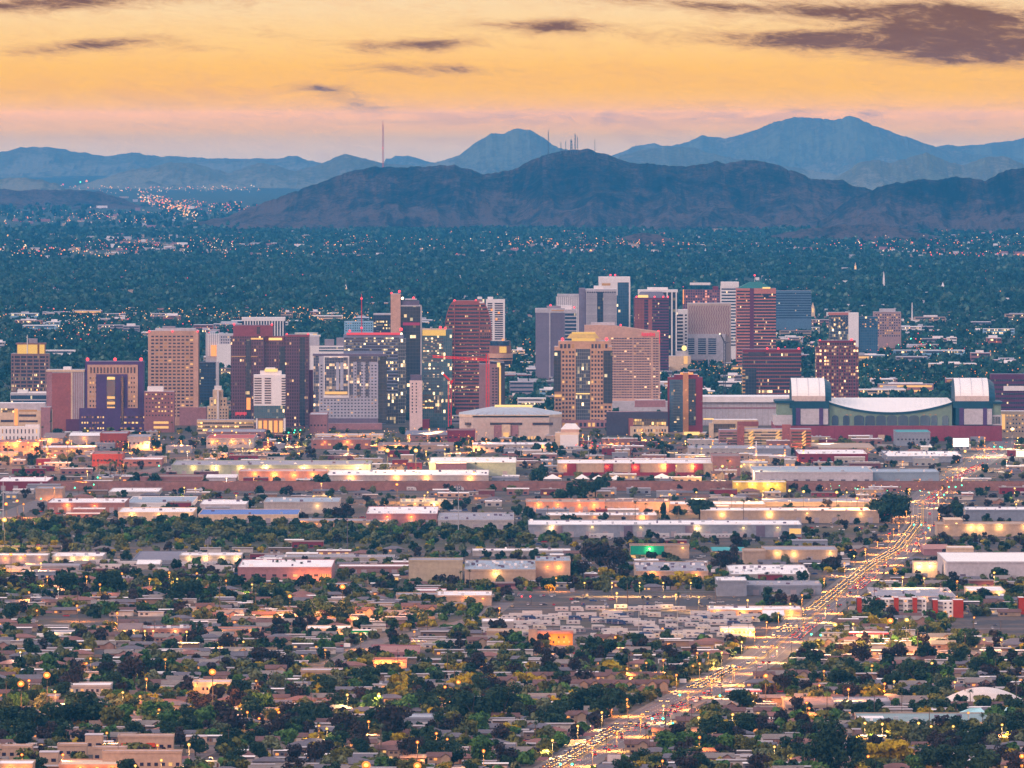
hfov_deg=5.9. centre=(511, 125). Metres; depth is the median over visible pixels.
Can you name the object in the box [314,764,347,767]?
house
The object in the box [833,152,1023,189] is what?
hills
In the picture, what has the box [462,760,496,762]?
house
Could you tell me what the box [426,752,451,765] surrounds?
house
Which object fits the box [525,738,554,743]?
house
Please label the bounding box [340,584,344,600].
street lamp
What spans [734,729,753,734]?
house
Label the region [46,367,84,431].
office building
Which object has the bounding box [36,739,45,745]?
house
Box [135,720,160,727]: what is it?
house
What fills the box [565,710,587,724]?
house
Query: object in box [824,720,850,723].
house
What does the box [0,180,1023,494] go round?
city lights
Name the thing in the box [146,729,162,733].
house
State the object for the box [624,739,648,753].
house
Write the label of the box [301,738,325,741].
house
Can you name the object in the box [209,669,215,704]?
street lamp
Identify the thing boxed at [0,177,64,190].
hills
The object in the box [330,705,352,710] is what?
house
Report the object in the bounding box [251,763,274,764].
house
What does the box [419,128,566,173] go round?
hills
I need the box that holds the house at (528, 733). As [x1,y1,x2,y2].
[523,731,533,735]
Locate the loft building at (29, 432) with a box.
[0,425,39,439]
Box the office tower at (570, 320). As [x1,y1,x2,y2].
[558,305,576,339]
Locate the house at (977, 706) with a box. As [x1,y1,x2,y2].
[967,706,990,708]
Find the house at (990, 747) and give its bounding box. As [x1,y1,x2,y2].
[986,745,998,750]
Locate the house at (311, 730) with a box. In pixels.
[309,729,332,732]
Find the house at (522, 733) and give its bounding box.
[516,729,528,735]
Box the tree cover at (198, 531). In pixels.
[0,425,1023,767]
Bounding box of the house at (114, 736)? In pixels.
[110,732,140,742]
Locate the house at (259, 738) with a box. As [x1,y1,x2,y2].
[255,736,280,741]
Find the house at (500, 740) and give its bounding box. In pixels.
[489,738,508,742]
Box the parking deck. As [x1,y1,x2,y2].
[197,419,253,433]
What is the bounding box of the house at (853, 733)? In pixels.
[851,728,860,735]
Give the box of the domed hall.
[945,687,1021,701]
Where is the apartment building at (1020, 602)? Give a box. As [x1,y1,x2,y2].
[1017,596,1023,614]
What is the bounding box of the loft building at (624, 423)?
[606,400,667,435]
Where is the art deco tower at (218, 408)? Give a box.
[207,386,228,418]
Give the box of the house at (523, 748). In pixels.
[509,746,538,752]
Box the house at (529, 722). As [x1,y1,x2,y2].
[508,720,537,725]
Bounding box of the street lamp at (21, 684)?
[18,681,23,706]
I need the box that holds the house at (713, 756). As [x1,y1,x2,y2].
[703,753,734,759]
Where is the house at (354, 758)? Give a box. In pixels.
[348,757,367,759]
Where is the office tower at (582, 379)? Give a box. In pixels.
[554,332,611,427]
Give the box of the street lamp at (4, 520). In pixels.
[2,518,6,546]
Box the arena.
[459,405,561,440]
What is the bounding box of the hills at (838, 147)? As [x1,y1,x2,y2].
[612,116,1023,175]
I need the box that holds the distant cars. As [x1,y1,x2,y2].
[0,436,1023,759]
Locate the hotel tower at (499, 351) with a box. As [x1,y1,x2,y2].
[479,341,512,408]
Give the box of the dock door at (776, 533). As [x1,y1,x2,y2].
[774,531,778,536]
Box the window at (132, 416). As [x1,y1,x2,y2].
[120,416,143,428]
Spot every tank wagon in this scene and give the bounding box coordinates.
[37,545,47,549]
[50,545,60,549]
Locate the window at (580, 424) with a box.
[562,423,605,426]
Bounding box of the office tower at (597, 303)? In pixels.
[579,286,616,331]
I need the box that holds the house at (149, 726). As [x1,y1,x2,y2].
[145,725,154,728]
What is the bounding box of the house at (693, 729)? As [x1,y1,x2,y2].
[691,727,716,732]
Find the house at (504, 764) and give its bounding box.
[482,762,508,767]
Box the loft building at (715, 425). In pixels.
[703,418,758,437]
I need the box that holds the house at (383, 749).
[374,745,387,753]
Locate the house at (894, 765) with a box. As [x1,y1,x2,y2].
[884,763,908,767]
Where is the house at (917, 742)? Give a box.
[911,741,932,746]
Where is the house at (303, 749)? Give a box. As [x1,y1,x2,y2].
[301,746,306,753]
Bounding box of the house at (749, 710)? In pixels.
[745,708,753,712]
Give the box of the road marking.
[563,474,952,767]
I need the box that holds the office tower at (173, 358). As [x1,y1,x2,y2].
[148,326,206,424]
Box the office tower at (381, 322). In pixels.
[373,313,390,332]
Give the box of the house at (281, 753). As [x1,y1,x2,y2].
[273,749,288,756]
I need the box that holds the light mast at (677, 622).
[677,607,677,637]
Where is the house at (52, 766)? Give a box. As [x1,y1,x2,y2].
[44,765,58,767]
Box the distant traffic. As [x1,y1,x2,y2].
[541,437,1015,767]
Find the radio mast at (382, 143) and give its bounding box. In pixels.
[382,124,383,166]
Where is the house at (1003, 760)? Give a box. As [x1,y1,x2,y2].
[1002,752,1023,761]
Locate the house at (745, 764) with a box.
[742,762,768,767]
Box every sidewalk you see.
[0,499,39,513]
[313,603,494,667]
[370,603,513,650]
[533,441,993,767]
[586,445,1013,767]
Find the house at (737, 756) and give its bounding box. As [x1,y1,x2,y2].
[734,754,752,758]
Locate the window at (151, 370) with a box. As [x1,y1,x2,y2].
[151,370,192,416]
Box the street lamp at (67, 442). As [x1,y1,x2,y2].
[66,441,69,466]
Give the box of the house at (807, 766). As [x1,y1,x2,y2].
[787,765,810,767]
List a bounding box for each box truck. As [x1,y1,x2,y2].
[5,565,16,568]
[157,567,168,570]
[202,561,213,565]
[515,625,528,629]
[523,615,535,619]
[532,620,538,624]
[569,615,581,619]
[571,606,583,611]
[591,618,601,623]
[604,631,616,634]
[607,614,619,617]
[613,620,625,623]
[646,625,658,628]
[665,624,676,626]
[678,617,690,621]
[690,616,702,621]
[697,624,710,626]
[706,612,717,617]
[717,533,725,537]
[724,533,732,537]
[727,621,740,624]
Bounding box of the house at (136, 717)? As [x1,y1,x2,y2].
[131,716,142,718]
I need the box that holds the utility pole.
[604,728,608,751]
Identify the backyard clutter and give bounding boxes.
[0,549,1023,767]
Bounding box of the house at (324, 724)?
[315,722,330,727]
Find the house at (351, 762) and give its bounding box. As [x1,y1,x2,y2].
[347,760,373,766]
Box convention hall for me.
[703,395,789,424]
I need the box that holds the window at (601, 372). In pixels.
[591,372,602,419]
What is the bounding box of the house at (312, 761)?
[291,758,322,762]
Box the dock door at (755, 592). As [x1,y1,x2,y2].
[753,590,758,594]
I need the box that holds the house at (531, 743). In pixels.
[503,742,535,745]
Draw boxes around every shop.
[0,451,18,456]
[5,491,17,498]
[12,458,25,464]
[12,466,45,473]
[12,489,33,493]
[21,569,55,578]
[27,483,60,491]
[35,464,54,470]
[36,458,50,464]
[44,461,70,466]
[51,441,62,444]
[60,466,92,473]
[64,431,81,432]
[66,513,99,517]
[73,507,105,512]
[85,450,94,456]
[92,566,106,570]
[95,443,114,448]
[97,474,131,479]
[102,475,113,480]
[121,474,132,480]
[122,575,133,578]
[140,430,157,435]
[147,454,166,462]
[166,444,191,452]
[167,500,191,506]
[186,490,210,496]
[187,488,202,490]
[194,470,218,477]
[205,505,230,508]
[210,451,227,456]
[229,454,257,459]
[243,476,268,480]
[250,552,283,558]
[256,556,281,558]
[263,440,272,447]
[274,434,291,439]
[274,442,284,450]
[285,539,303,544]
[286,552,317,553]
[291,540,323,547]
[296,477,312,480]
[317,548,351,553]
[320,454,352,459]
[327,449,349,454]
[354,457,382,462]
[372,463,391,467]
[373,657,406,667]
[388,450,409,456]
[388,574,399,579]
[391,559,408,563]
[392,459,408,465]
[401,454,413,461]
[407,461,421,468]
[437,444,448,449]
[438,491,468,496]
[478,490,494,496]
[485,499,501,505]
[492,475,518,480]
[494,582,514,587]
[499,436,519,441]
[503,447,530,454]
[507,488,528,494]
[508,451,517,457]
[516,458,533,459]
[516,459,537,466]
[517,449,541,455]
[532,452,556,458]
[536,507,568,515]
[540,459,552,464]
[540,487,559,494]
[544,464,556,469]
[545,434,554,441]
[546,472,563,477]
[580,490,610,496]
[582,440,591,444]
[584,571,597,578]
[585,454,603,458]
[587,443,612,448]
[600,487,616,494]
[602,437,637,444]
[602,446,630,454]
[607,508,638,511]
[609,472,636,478]
[611,581,632,587]
[612,444,643,449]
[612,451,627,458]
[615,448,629,455]
[625,477,639,480]
[626,486,650,493]
[630,441,656,445]
[634,558,658,560]
[642,453,665,457]
[656,489,675,496]
[659,477,672,480]
[663,538,686,542]
[669,475,701,480]
[675,453,704,457]
[687,438,718,444]
[710,488,737,495]
[712,443,726,444]
[715,468,736,476]
[718,496,745,500]
[739,453,752,458]
[749,453,771,459]
[753,455,784,461]
[757,461,767,465]
[758,572,782,579]
[764,490,780,496]
[766,439,789,445]
[769,455,796,463]
[784,457,795,465]
[791,539,827,545]
[811,435,829,442]
[811,492,838,496]
[813,460,832,465]
[819,438,835,442]
[834,456,864,462]
[848,435,869,438]
[849,462,880,468]
[851,437,881,443]
[855,487,883,495]
[856,493,868,497]
[868,485,897,491]
[913,456,938,465]
[920,444,931,450]
[959,444,970,449]
[961,491,973,494]
[962,477,991,480]
[968,579,993,585]
[970,437,984,441]
[998,485,1023,493]
[1006,465,1023,469]
[1007,449,1023,455]
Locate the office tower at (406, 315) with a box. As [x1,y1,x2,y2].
[391,290,421,411]
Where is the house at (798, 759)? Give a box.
[787,756,817,761]
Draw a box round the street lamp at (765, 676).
[763,674,767,700]
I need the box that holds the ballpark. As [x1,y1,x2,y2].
[771,377,1002,440]
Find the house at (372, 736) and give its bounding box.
[352,734,381,741]
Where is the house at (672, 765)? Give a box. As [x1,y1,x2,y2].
[642,764,675,767]
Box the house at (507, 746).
[502,744,515,750]
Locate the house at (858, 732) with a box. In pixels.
[854,730,883,736]
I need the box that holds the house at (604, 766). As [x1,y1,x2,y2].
[596,764,613,767]
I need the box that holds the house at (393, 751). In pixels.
[387,745,400,758]
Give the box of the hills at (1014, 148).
[937,138,1023,158]
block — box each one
[0,340,5,347]
[11,312,38,318]
[15,319,42,323]
[23,325,55,329]
[42,312,59,314]
[43,311,73,312]
[46,319,60,328]
[46,350,75,354]
[74,310,101,314]
[98,325,123,330]
[100,431,129,447]
[103,313,125,316]
[123,323,139,331]
[150,313,166,318]
[163,313,180,320]
[194,324,212,328]
[196,328,219,331]
[205,331,227,333]
[213,321,241,328]
[220,368,230,374]
[227,401,230,411]
[281,310,292,317]
[310,309,320,315]
[313,315,342,319]
[354,316,368,320]
[422,317,432,321]
[447,429,474,441]
[452,415,458,423]
[505,373,531,377]
[509,378,532,394]
[512,347,524,355]
[517,398,545,406]
[526,366,535,373]
[539,387,552,394]
[546,379,553,385]
[555,423,579,447]
[677,369,709,372]
[691,359,704,364]
[703,388,714,394]
[718,379,741,388]
[721,373,741,380]
[731,365,741,372]
[776,338,800,341]
[779,330,810,335]
[779,335,802,343]
[811,319,828,327]
[811,327,819,333]
[859,353,868,360]
[859,389,905,397]
[865,353,884,357]
[870,378,892,385]
[871,386,903,388]
[878,382,932,393]
[893,350,964,357]
[895,356,926,360]
[901,325,921,330]
[907,344,937,346]
[914,315,944,322]
[918,324,933,328]
[921,336,946,341]
[928,362,976,366]
[947,336,956,343]
[970,350,990,360]
[971,321,990,325]
[983,328,1013,336]
[986,335,1000,343]
[993,358,1015,361]
[1004,313,1023,319]
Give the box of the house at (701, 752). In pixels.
[686,751,714,756]
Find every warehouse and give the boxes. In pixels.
[0,440,42,450]
[0,476,53,490]
[0,553,49,563]
[0,759,35,767]
[23,563,81,571]
[34,693,60,701]
[35,486,65,498]
[41,445,97,453]
[42,433,69,444]
[47,498,129,512]
[47,630,74,635]
[52,552,106,562]
[58,759,119,767]
[69,433,99,444]
[69,682,112,695]
[108,488,161,495]
[117,623,143,633]
[118,507,196,520]
[123,457,163,465]
[127,434,152,448]
[129,496,197,506]
[132,551,185,563]
[136,560,161,569]
[140,474,203,480]
[141,625,191,636]
[171,460,372,473]
[179,552,242,563]
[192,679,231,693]
[198,509,300,522]
[200,499,248,508]
[206,429,266,438]
[206,434,256,447]
[206,474,238,480]
[206,627,261,635]
[237,559,334,582]
[238,469,328,480]
[263,497,340,513]
[264,554,394,562]
[289,518,390,526]
[300,668,342,675]
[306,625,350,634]
[311,437,371,448]
[315,433,383,439]
[327,469,488,480]
[338,564,408,572]
[366,506,438,524]
[373,645,420,656]
[378,442,453,450]
[396,592,436,602]
[400,498,446,507]
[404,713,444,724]
[405,430,446,440]
[408,557,462,580]
[416,588,446,591]
[429,457,515,475]
[435,462,466,468]
[437,591,491,605]
[438,512,513,529]
[464,560,535,583]
[472,547,570,555]
[473,442,551,451]
[482,618,513,627]
[486,628,519,634]
[526,498,604,511]
[528,519,801,536]
[535,556,570,578]
[546,511,656,519]
[557,459,712,475]
[596,507,619,511]
[604,498,668,511]
[613,458,710,458]
[629,543,689,557]
[633,561,708,582]
[670,500,765,509]
[687,445,754,455]
[700,507,878,522]
[707,605,801,616]
[710,547,743,552]
[711,453,740,475]
[715,576,746,595]
[719,626,754,635]
[726,564,809,579]
[732,480,785,491]
[740,461,756,471]
[742,548,765,563]
[747,580,821,594]
[750,466,872,480]
[757,445,790,455]
[761,498,878,505]
[761,546,837,561]
[762,610,784,620]
[782,697,838,712]
[794,449,867,461]
[810,443,874,452]
[832,697,890,705]
[854,712,987,724]
[857,716,883,717]
[867,587,955,601]
[871,469,938,480]
[881,451,962,461]
[912,561,937,576]
[919,544,947,554]
[934,521,1023,535]
[937,552,1023,579]
[942,517,962,523]
[946,546,973,551]
[962,506,1023,520]
[964,586,1005,595]
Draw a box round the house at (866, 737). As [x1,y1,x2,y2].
[860,735,885,738]
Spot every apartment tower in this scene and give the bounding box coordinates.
[254,367,285,434]
[477,297,504,340]
[668,372,705,434]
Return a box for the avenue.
[543,438,1016,767]
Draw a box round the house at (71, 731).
[69,730,93,739]
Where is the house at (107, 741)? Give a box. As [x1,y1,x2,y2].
[103,740,113,742]
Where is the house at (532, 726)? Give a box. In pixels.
[525,723,555,730]
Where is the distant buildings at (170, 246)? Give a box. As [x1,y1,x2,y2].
[3,195,1023,322]
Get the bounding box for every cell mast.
[3,496,3,529]
[204,540,211,560]
[347,516,347,548]
[456,484,460,529]
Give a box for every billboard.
[607,754,620,761]
[953,438,968,446]
[1016,450,1023,460]
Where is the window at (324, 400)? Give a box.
[321,400,375,416]
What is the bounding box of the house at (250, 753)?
[241,751,258,758]
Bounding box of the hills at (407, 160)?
[384,156,432,165]
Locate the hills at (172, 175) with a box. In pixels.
[67,154,413,189]
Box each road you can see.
[0,493,79,519]
[2,492,998,492]
[37,628,1023,628]
[48,608,968,608]
[119,591,1023,591]
[139,467,166,472]
[182,746,214,766]
[315,603,510,667]
[550,635,588,656]
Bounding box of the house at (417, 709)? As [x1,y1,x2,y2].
[410,707,421,712]
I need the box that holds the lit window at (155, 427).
[154,426,168,428]
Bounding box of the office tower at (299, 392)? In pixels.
[285,333,312,426]
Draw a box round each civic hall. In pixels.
[0,402,51,437]
[669,346,690,372]
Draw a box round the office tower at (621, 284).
[598,274,629,326]
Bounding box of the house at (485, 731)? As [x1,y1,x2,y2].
[478,729,494,737]
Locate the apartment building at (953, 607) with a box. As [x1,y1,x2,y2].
[932,599,962,617]
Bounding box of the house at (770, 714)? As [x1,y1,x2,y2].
[758,712,775,716]
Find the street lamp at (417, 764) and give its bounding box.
[414,762,420,767]
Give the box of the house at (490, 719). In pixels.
[487,717,514,723]
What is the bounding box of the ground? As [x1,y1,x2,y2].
[0,176,1023,767]
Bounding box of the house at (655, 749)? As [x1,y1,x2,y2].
[641,747,662,753]
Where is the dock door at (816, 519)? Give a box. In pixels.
[814,517,818,522]
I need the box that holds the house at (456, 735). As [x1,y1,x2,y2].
[441,733,470,738]
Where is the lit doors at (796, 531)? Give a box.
[789,529,800,533]
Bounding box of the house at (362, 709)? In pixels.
[348,707,377,712]
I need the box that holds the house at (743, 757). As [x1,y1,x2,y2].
[740,755,770,759]
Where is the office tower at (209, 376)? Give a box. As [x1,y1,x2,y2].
[200,361,218,404]
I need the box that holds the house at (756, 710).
[753,707,781,713]
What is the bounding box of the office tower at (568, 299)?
[556,294,578,331]
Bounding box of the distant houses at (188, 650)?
[0,444,1023,767]
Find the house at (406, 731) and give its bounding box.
[397,729,411,734]
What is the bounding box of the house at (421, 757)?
[400,754,425,763]
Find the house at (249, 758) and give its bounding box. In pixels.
[242,755,254,762]
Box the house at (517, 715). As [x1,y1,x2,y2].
[491,713,519,718]
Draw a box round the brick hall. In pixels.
[92,451,124,465]
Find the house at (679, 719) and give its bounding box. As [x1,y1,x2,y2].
[675,716,695,724]
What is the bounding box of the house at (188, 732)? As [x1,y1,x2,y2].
[183,730,208,734]
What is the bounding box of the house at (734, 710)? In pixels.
[721,707,745,713]
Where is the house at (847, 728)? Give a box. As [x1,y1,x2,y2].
[840,724,851,732]
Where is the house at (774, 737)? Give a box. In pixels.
[762,734,792,743]
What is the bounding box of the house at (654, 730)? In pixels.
[651,727,671,735]
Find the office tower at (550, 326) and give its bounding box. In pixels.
[535,304,564,379]
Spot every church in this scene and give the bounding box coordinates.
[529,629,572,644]
[811,303,814,317]
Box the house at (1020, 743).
[1000,741,1023,746]
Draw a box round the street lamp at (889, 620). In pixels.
[887,618,892,647]
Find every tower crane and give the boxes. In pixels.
[432,353,503,406]
[442,372,452,426]
[719,333,728,394]
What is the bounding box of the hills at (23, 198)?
[0,189,148,208]
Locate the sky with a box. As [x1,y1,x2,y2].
[0,0,1023,162]
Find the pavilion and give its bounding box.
[961,708,983,711]
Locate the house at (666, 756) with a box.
[663,753,674,761]
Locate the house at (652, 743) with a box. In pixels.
[648,741,657,747]
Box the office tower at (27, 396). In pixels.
[10,390,45,401]
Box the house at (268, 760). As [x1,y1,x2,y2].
[252,757,284,762]
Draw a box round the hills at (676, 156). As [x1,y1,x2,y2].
[618,146,837,179]
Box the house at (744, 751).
[735,750,751,753]
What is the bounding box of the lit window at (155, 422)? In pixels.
[154,421,168,423]
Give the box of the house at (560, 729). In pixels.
[539,727,567,734]
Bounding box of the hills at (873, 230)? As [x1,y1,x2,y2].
[771,223,940,242]
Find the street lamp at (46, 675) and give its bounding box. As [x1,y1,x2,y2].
[43,672,49,702]
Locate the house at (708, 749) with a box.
[702,748,718,751]
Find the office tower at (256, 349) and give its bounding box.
[231,323,284,426]
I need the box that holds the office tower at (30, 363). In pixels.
[11,335,49,391]
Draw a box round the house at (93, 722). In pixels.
[89,720,116,727]
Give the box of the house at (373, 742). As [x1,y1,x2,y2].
[347,739,376,746]
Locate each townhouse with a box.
[0,744,32,758]
[39,750,59,765]
[57,742,87,760]
[85,733,103,754]
[92,745,127,758]
[102,749,182,767]
[118,734,174,748]
[185,735,207,752]
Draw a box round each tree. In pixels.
[0,696,14,708]
[0,705,20,720]
[0,718,18,733]
[0,728,8,738]
[1,603,20,618]
[3,675,23,688]
[4,691,29,705]
[12,707,50,728]
[13,729,35,743]
[18,704,37,716]
[23,689,39,701]
[34,692,53,710]
[34,721,57,738]
[35,756,47,767]
[39,702,65,727]
[40,670,59,687]
[51,720,73,738]
[53,572,77,588]
[53,682,72,693]
[56,665,84,683]
[56,702,87,723]
[64,691,81,702]
[70,729,91,741]
[74,690,111,722]
[85,724,101,732]
[93,570,120,587]
[98,661,114,671]
[99,703,136,723]
[99,705,125,725]
[102,671,121,689]
[106,576,127,591]
[116,758,138,767]
[118,654,148,683]
[123,697,139,706]
[125,721,145,731]
[140,700,169,716]
[141,657,150,672]
[145,658,163,668]
[154,708,181,727]
[159,720,176,733]
[166,582,186,597]
[174,726,186,746]
[176,713,199,729]
[177,704,197,718]
[180,579,203,593]
[183,734,208,755]
[184,756,209,767]
[187,691,209,706]
[194,704,216,725]
[202,718,215,728]
[210,720,231,733]
[212,700,248,728]
[214,735,234,751]
[218,632,237,647]
[221,727,242,738]
[223,746,246,761]
[225,686,246,705]
[228,679,251,691]
[238,695,265,713]
[242,726,266,743]
[248,742,268,757]
[250,647,268,662]
[251,692,273,706]
[256,723,273,735]
[262,735,282,755]
[266,671,287,687]
[267,650,281,659]
[267,715,287,732]
[272,728,298,745]
[274,717,293,728]
[276,653,294,667]
[278,701,294,712]
[281,758,304,767]
[283,702,316,720]
[285,743,301,762]
[287,683,305,696]
[290,684,310,696]
[290,715,305,727]
[295,600,316,617]
[304,740,325,762]
[308,701,315,713]
[311,673,328,687]
[311,702,332,717]
[313,597,332,610]
[318,679,335,692]
[320,739,334,752]
[322,761,340,767]
[323,746,354,760]
[325,601,350,618]
[325,692,344,704]
[326,710,358,730]
[327,671,346,685]
[330,503,348,517]
[332,722,352,733]
[335,659,349,668]
[347,720,369,735]
[347,732,370,750]
[350,738,369,752]
[351,686,365,698]
[354,665,370,678]
[355,716,373,728]
[360,692,382,706]
[361,705,383,723]
[363,689,383,695]
[374,703,415,732]
[392,694,419,708]
[395,736,425,754]
[400,688,425,703]
[404,760,427,767]
[407,677,427,692]
[418,691,442,706]
[419,739,440,753]
[422,729,443,744]
[424,740,443,751]
[430,684,449,699]
[432,711,448,724]
[438,713,463,729]
[440,710,460,727]
[442,687,458,711]
[443,739,467,765]
[445,649,450,670]
[447,703,466,714]
[450,688,491,716]
[450,719,477,735]
[452,672,476,684]
[461,686,474,693]
[462,759,478,767]
[465,648,481,661]
[468,710,489,728]
[468,735,496,759]
[470,674,491,689]
[471,651,484,668]
[479,662,495,673]
[481,675,499,687]
[485,686,509,712]
[490,723,515,739]
[493,687,522,712]
[493,742,518,760]
[501,681,522,694]
[505,661,523,673]
[511,701,526,718]
[517,693,535,709]
[527,704,538,715]
[535,709,549,722]
[536,697,552,707]
[540,654,556,671]
[546,704,568,718]
[547,700,573,713]
[557,675,571,684]
[565,687,588,709]
[568,657,583,671]
[572,478,594,495]
[575,559,590,578]
[579,541,597,565]
[581,683,605,705]
[582,638,607,657]
[588,698,608,710]
[590,645,604,660]
[591,478,605,497]
[591,542,613,566]
[597,687,626,716]
[601,545,627,566]
[603,639,617,652]
[611,758,634,767]
[615,757,633,766]
[625,580,629,603]
[629,633,644,642]
[629,747,649,760]
[640,752,662,763]
[648,755,668,765]
[654,731,678,747]
[660,502,665,513]
[663,644,680,656]
[663,711,668,728]
[669,722,685,734]
[670,746,693,765]
[673,736,694,749]
[674,755,698,767]
[676,730,695,741]
[682,732,707,743]
[685,499,709,519]
[689,710,725,726]
[689,752,711,767]
[697,714,724,733]
[697,731,718,747]
[700,499,715,506]
[709,551,731,569]
[716,733,738,751]
[717,720,734,734]
[723,545,738,562]
[727,689,753,706]
[732,734,757,749]
[735,712,755,730]
[743,713,764,731]
[746,753,771,767]
[755,715,768,729]
[763,722,777,730]
[764,752,785,766]
[770,708,789,721]
[774,674,791,691]
[783,669,799,685]
[788,696,803,710]
[789,742,807,755]
[795,719,811,736]
[798,679,812,690]
[798,730,833,764]
[800,722,816,733]
[811,722,827,731]
[817,713,850,767]
[825,703,843,717]
[826,669,848,683]
[834,680,855,693]
[842,683,862,696]
[843,657,862,669]
[845,735,868,767]
[848,643,871,661]
[860,720,887,734]
[861,596,886,613]
[865,742,889,759]
[865,758,883,767]
[866,735,878,743]
[868,493,895,517]
[875,494,912,522]
[876,665,894,677]
[878,717,890,737]
[880,647,895,657]
[881,672,902,689]
[882,738,914,760]
[886,719,911,740]
[892,641,908,656]
[899,494,910,519]
[899,659,926,679]
[904,754,926,767]
[907,724,935,741]
[909,719,925,728]
[913,743,930,755]
[914,642,937,656]
[915,684,936,694]
[916,660,938,673]
[919,744,952,767]
[920,682,940,694]
[920,720,933,731]
[924,662,939,673]
[926,729,945,743]
[930,733,945,747]
[935,677,953,689]
[942,745,969,767]
[944,728,958,736]
[944,735,961,747]
[945,500,963,516]
[947,648,965,663]
[948,715,970,730]
[955,728,971,742]
[959,627,980,645]
[966,743,1000,767]
[968,656,987,671]
[968,722,995,742]
[971,757,991,767]
[976,681,994,687]
[978,733,998,744]
[982,712,1006,732]
[983,729,1001,737]
[985,646,993,659]
[986,732,1001,745]
[989,743,1007,767]
[1001,749,1023,767]
[1003,711,1023,730]
[1006,652,1016,666]
[1006,682,1023,696]
[1008,729,1023,740]
[1010,699,1023,707]
[1012,652,1023,666]
[1014,677,1019,698]
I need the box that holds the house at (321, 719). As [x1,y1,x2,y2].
[313,718,333,725]
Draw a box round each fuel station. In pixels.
[351,629,376,634]
[725,689,761,695]
[849,632,888,637]
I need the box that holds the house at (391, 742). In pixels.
[377,740,398,744]
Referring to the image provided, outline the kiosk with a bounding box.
[422,418,429,428]
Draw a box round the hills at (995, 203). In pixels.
[818,168,1023,231]
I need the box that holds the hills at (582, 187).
[168,148,871,231]
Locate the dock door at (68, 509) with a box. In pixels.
[66,507,70,512]
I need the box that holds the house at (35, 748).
[33,746,57,751]
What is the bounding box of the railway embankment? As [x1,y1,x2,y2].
[47,481,1023,490]
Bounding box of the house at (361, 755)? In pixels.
[352,754,376,757]
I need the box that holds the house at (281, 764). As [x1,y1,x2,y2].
[275,763,306,767]
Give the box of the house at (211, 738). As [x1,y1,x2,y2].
[207,735,221,741]
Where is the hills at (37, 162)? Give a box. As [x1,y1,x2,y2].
[0,147,319,177]
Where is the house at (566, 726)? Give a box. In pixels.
[547,723,573,729]
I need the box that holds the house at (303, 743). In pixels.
[287,741,310,745]
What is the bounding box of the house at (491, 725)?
[489,723,499,728]
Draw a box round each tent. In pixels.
[543,474,561,480]
[576,474,588,478]
[654,474,668,477]
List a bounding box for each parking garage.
[718,429,736,444]
[736,424,790,444]
[790,428,810,446]
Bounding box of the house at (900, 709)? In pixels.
[888,708,912,711]
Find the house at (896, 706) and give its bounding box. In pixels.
[880,706,907,708]
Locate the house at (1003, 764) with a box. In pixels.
[1000,760,1023,767]
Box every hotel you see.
[313,354,386,429]
[584,322,667,410]
[873,309,900,348]
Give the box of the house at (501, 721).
[492,719,525,723]
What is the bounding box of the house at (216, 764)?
[205,760,219,766]
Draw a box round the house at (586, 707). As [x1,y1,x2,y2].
[584,706,612,715]
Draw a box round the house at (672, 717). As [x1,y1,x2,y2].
[670,714,699,723]
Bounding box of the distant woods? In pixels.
[0,200,1023,419]
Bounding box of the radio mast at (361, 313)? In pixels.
[361,294,362,332]
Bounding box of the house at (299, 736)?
[294,733,308,741]
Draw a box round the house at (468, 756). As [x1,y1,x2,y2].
[454,753,474,763]
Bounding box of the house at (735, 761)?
[716,759,746,766]
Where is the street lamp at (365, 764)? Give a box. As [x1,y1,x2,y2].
[362,761,369,767]
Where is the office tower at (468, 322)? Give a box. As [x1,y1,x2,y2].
[445,299,491,414]
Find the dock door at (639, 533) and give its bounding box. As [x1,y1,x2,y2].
[637,531,641,536]
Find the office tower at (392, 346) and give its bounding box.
[343,328,405,423]
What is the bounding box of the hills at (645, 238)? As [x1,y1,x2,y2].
[613,233,674,244]
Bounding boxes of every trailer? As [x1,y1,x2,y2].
[12,566,30,569]
[108,564,121,568]
[123,561,136,566]
[214,565,231,569]
[509,613,528,616]
[514,620,531,625]
[522,611,541,614]
[533,625,545,628]
[535,615,547,619]
[539,620,559,626]
[544,617,557,619]
[548,613,561,616]
[555,607,567,611]
[555,616,568,620]
[558,612,570,614]
[560,626,570,629]
[566,620,579,624]
[573,628,585,632]
[576,612,596,618]
[592,606,604,610]
[593,626,604,629]
[597,533,613,537]
[599,613,609,616]
[599,619,606,623]
[602,610,622,613]
[607,628,627,633]
[614,604,626,608]
[620,618,640,623]
[633,607,645,610]
[634,621,654,626]
[640,611,649,614]
[643,628,657,633]
[644,618,656,621]
[644,634,654,638]
[648,605,660,609]
[648,613,660,616]
[652,533,668,537]
[653,630,664,633]
[655,604,667,608]
[659,619,671,622]
[662,613,674,616]
[664,617,676,620]
[666,621,676,623]
[671,626,682,630]
[671,634,683,637]
[672,606,685,609]
[683,629,703,633]
[685,622,698,626]
[686,634,698,638]
[690,611,710,615]
[702,627,709,630]
[708,619,728,625]
[710,627,719,632]
[713,615,723,618]
[715,611,735,614]
[717,632,730,636]
[724,615,743,618]
[732,624,752,625]
[737,619,750,623]
[740,613,760,617]
[747,618,759,621]
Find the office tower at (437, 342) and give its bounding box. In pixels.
[422,326,451,427]
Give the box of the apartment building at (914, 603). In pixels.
[856,596,925,615]
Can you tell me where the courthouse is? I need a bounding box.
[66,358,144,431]
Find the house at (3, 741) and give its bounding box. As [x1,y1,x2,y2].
[0,739,14,743]
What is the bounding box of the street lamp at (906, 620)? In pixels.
[905,618,908,639]

